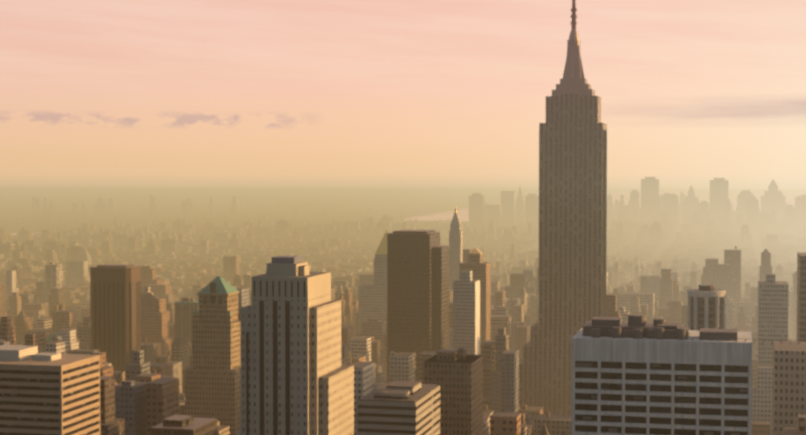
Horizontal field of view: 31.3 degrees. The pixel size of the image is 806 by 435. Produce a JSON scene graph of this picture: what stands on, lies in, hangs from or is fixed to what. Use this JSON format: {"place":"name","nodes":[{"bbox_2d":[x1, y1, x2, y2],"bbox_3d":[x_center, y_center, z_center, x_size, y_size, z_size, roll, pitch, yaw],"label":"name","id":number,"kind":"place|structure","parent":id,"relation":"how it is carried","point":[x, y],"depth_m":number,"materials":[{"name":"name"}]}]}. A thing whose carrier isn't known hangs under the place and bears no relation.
{"place":"outdoors","nodes":[
{"label":"outdoors","id":0,"kind":"place"},
{"bbox_2d":[185,275,241,434],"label":"pyramid roof tower","id":1,"kind":"structure","parent":0,"point":[213,381],"depth_m":1048.77,"materials":[{"name":"stone"}]},
{"bbox_2d":[358,228,386,331],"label":"skyscraper","id":2,"kind":"structure","parent":0,"point":[372,300],"depth_m":1893.99,"materials":[{"name":"stone"}]},
{"bbox_2d":[0,187,805,340],"bbox_3d":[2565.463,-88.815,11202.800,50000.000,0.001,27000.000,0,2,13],"label":"ground","id":3,"kind":"structure","parent":0,"point":[15,195],"depth_m":20515.18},
{"bbox_2d":[0,345,100,434],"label":"office building","id":4,"kind":"structure","parent":3,"relation":"on","point":[42,393],"depth_m":650.23,"materials":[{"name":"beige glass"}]},
{"bbox_2d":[90,264,140,379],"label":"bronze glass tower","id":5,"kind":"structure","parent":3,"relation":"on","point":[115,312],"depth_m":1340.05,"materials":[{"name":"brown glass"}]},
{"bbox_2d":[150,415,216,434],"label":"building","id":6,"kind":"structure","parent":3,"relation":"on","point":[180,425],"depth_m":693.01,"materials":[{"name":"brown concrete"}]},
{"bbox_2d":[174,297,197,353],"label":"building","id":7,"kind":"structure","parent":3,"relation":"on","point":[185,307],"depth_m":1589.86,"materials":[{"name":"orange concrete"}]},
{"bbox_2d":[240,256,353,434],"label":"skyscraper","id":8,"kind":"structure","parent":3,"relation":"on","point":[297,377],"depth_m":585.21,"materials":[{"name":"stone"}]},
{"bbox_2d":[357,381,439,434],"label":"block","id":9,"kind":"structure","parent":3,"relation":"on","point":[403,408],"depth_m":716.78,"materials":[{"name":"beige concrete"}]},
{"bbox_2d":[0,188,805,434],"bbox_3d":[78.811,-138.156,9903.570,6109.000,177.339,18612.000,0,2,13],"label":"city blocks","id":10,"kind":"structure","parent":3,"relation":"on","point":[177,249],"depth_m":3360.05,"materials":[{"name":"beige concrete"}]},
{"bbox_2d":[423,347,483,434],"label":"brown office block","id":11,"kind":"structure","parent":3,"relation":"on","point":[456,376],"depth_m":809.32,"materials":[{"name":"brown concrete"}]},
{"bbox_2d":[448,208,462,289],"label":"skyscraper","id":12,"kind":"structure","parent":3,"relation":"on","point":[455,239],"depth_m":2080.07,"materials":[{"name":"stone"}]},
{"bbox_2d":[453,270,479,354],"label":"skyscraper","id":13,"kind":"structure","parent":3,"relation":"on","point":[466,311],"depth_m":1417.24,"materials":[{"name":"grey concrete"}]},
{"bbox_2d":[459,248,490,354],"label":"skyscraper","id":14,"kind":"structure","parent":3,"relation":"on","point":[478,268],"depth_m":1617.16,"materials":[{"name":"brown brick"}]},
{"bbox_2d":[469,177,805,235],"bbox_3d":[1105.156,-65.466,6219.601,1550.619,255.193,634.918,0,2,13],"label":"distant skyline","id":15,"kind":"structure","parent":3,"relation":"on","point":[509,210],"depth_m":6147.29},
{"bbox_2d":[571,314,805,434],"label":"white grid tower","id":16,"kind":"structure","parent":3,"relation":"on","point":[636,374],"depth_m":506.23,"materials":[{"name":"stone"}]},
{"bbox_2d":[687,284,725,330],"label":"high-rise building","id":17,"kind":"structure","parent":3,"relation":"on","point":[706,305],"depth_m":826.77,"materials":[{"name":"white stone"},{"name":"dark glass"}]},
{"bbox_2d":[757,274,788,365],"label":"building","id":18,"kind":"structure","parent":3,"relation":"on","point":[773,294],"depth_m":1156.65,"materials":[{"name":"grey concrete"}]},
{"bbox_2d":[772,341,805,434],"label":"edge block","id":19,"kind":"structure","parent":3,"relation":"on","point":[789,381],"depth_m":670.05,"materials":[{"name":"concrete"}]},
{"bbox_2d":[797,252,805,341],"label":"edge tower","id":20,"kind":"structure","parent":3,"relation":"on","point":[801,296],"depth_m":860.79,"materials":[{"name":"grey concrete"}]},
{"bbox_2d":[0,0,805,188],"label":"sky","id":21,"kind":"structure","parent":0,"point":[94,93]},
{"bbox_2d":[10,191,805,234],"bbox_3d":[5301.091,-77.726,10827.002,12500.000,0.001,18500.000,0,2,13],"label":"bay water","id":22,"kind":"structure","parent":0,"point":[463,214],"depth_m":14078.91,"materials":[{"name":"white liquid"}]},
{"bbox_2d":[387,230,448,382],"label":"dark slab tower","id":23,"kind":"structure","parent":0,"point":[417,292],"depth_m":1327.70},
{"bbox_2d":[519,0,606,414],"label":"skyscraper","id":24,"kind":"structure","parent":0,"point":[572,206],"depth_m":1281.70,"materials":[{"name":"stone"}]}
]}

